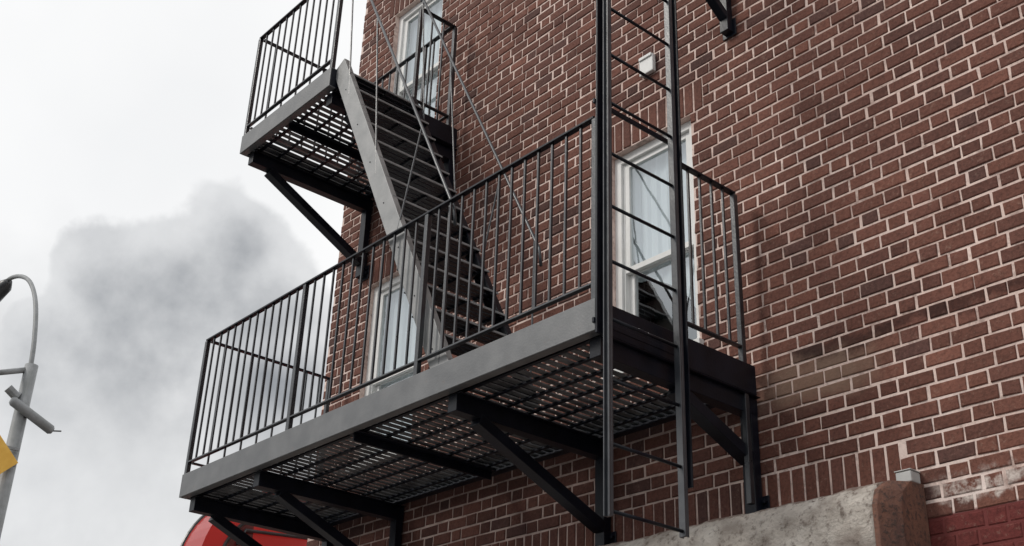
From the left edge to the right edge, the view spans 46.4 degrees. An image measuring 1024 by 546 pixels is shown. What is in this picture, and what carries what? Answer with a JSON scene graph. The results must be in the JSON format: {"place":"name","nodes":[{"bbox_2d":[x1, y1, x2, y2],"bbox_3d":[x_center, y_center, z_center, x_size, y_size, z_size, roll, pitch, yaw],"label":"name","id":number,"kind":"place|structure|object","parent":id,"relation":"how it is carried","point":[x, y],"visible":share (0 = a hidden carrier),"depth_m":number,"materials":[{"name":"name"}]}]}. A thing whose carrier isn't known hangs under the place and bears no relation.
{"place":"outdoors","nodes":[
{"label":"outdoors","id":0,"kind":"place"},
{"bbox_2d":[0,0,366,545],"label":"sky","id":1,"kind":"structure","parent":0,"point":[140,226],"materials":[{"name":"white"}]},
{"label":"ground","id":2,"kind":"structure","parent":0,"visible":0},
{"bbox_2d":[0,274,38,537],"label":"street lamp","id":3,"kind":"object","parent":2,"relation":"on","point":[29,370],"visible":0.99,"depth_m":18.19,"materials":[{"name":"grey metal"}]},
{"bbox_2d":[0,436,19,473],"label":"road sign","id":4,"kind":"object","parent":3,"relation":"attached to","point":[8,460],"visible":1,"depth_m":17.64,"materials":[{"name":"yellow metal"}]},
{"bbox_2d":[9,397,60,433],"bbox_3d":[-7.256,2.191,18.177,0.855,0.427,0.195,23,-33,-35],"label":"street camera","id":5,"kind":"object","parent":3,"relation":"attached to","point":[30,414],"visible":1,"depth_m":18.08,"materials":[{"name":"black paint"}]},
{"bbox_3d":[-1.181,6.229,13.686,6.120,4.220,7.900,23,-33,-35],"label":"shop building","id":6,"kind":"object","parent":2,"relation":"on","visible":0},
{"bbox_2d":[180,494,307,545],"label":"awning","id":7,"kind":"object","parent":6,"relation":"attached to","point":[202,531],"visible":0.2,"depth_m":10.81,"materials":[{"name":"red fabric"}]},
{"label":"pavement","id":8,"kind":"structure","parent":0,"visible":0},
{"bbox_2d":[306,0,1023,545],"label":"brick building","id":9,"kind":"structure","parent":8,"relation":"on","point":[862,160],"depth_m":6.22,"materials":[{"name":"brick"}]},
{"bbox_2d":[240,0,457,283],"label":"fire escape balcony","id":10,"kind":"structure","parent":9,"relation":"attached to","point":[279,166],"depth_m":9.07,"materials":[{"name":"grey metal"}]},
{"bbox_2d":[345,275,416,472],"bbox_3d":[-0.859,0.685,8.766,0.198,1.505,0.760,23,-33,-35],"label":"window","id":11,"kind":"structure","parent":9,"relation":"in","point":[408,372],"depth_m":9.04,"materials":[{"name":"white paint"}]},
{"bbox_2d":[393,0,442,117],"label":"window","id":12,"kind":"structure","parent":9,"relation":"in","point":[408,25],"depth_m":10.24,"materials":[{"name":"white paint"}]},
{"bbox_2d":[179,116,769,545],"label":"fire escape balcony","id":13,"kind":"structure","parent":9,"relation":"attached to","point":[281,500],"depth_m":6.43,"materials":[{"name":"grey metal"}]},
{"bbox_2d":[336,0,542,411],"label":"fire escape stair","id":14,"kind":"object","parent":13,"relation":"attached to","point":[397,209],"visible":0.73,"depth_m":7.44,"materials":[{"name":"metal"}]},
{"bbox_2d":[592,0,693,488],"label":"ladder guide","id":15,"kind":"object","parent":13,"relation":"attached to","point":[597,319],"visible":0.71,"depth_m":5.72,"materials":[{"name":"black metal"}]},
{"bbox_2d":[603,0,689,538],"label":"drop ladder","id":16,"kind":"object","parent":15,"relation":"hanging from","point":[608,442],"visible":1,"depth_m":5.50,"materials":[{"name":"metal"}]},
{"bbox_2d":[639,52,655,77],"bbox_3d":[0.845,-1.302,7.483,0.041,0.132,0.115,23,-33,-35],"label":"vent box","id":17,"kind":"object","parent":9,"relation":"attached to","point":[647,64],"visible":1,"depth_m":7.46,"materials":[{"name":"white paint"}]},
{"bbox_2d":[602,120,703,378],"bbox_3d":[0.944,-0.103,7.055,0.435,1.505,0.730,23,-33,-35],"label":"window","id":18,"kind":"structure","parent":9,"relation":"in","point":[639,247],"depth_m":7.22,"materials":[{"name":"white paint"}]},
{"bbox_2d":[706,0,736,40],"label":"wall bracket","id":19,"kind":"object","parent":9,"relation":"attached to","point":[722,10],"depth_m":6.99,"materials":[{"name":"black metal"}]},
{"bbox_2d":[599,480,930,545],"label":"shopfront ledge","id":20,"kind":"object","parent":9,"relation":"attached to","point":[889,513],"visible":0.98,"depth_m":5.08,"materials":[{"name":"concrete"}]},
{"bbox_2d":[894,468,920,483],"bbox_3d":[1.701,0.881,5.135,0.078,0.056,0.081,23,-33,-35],"label":"junction box","id":21,"kind":"object","parent":20,"relation":"on","point":[911,474],"visible":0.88,"depth_m":5.11,"materials":[{"name":"white metal"}]}
]}

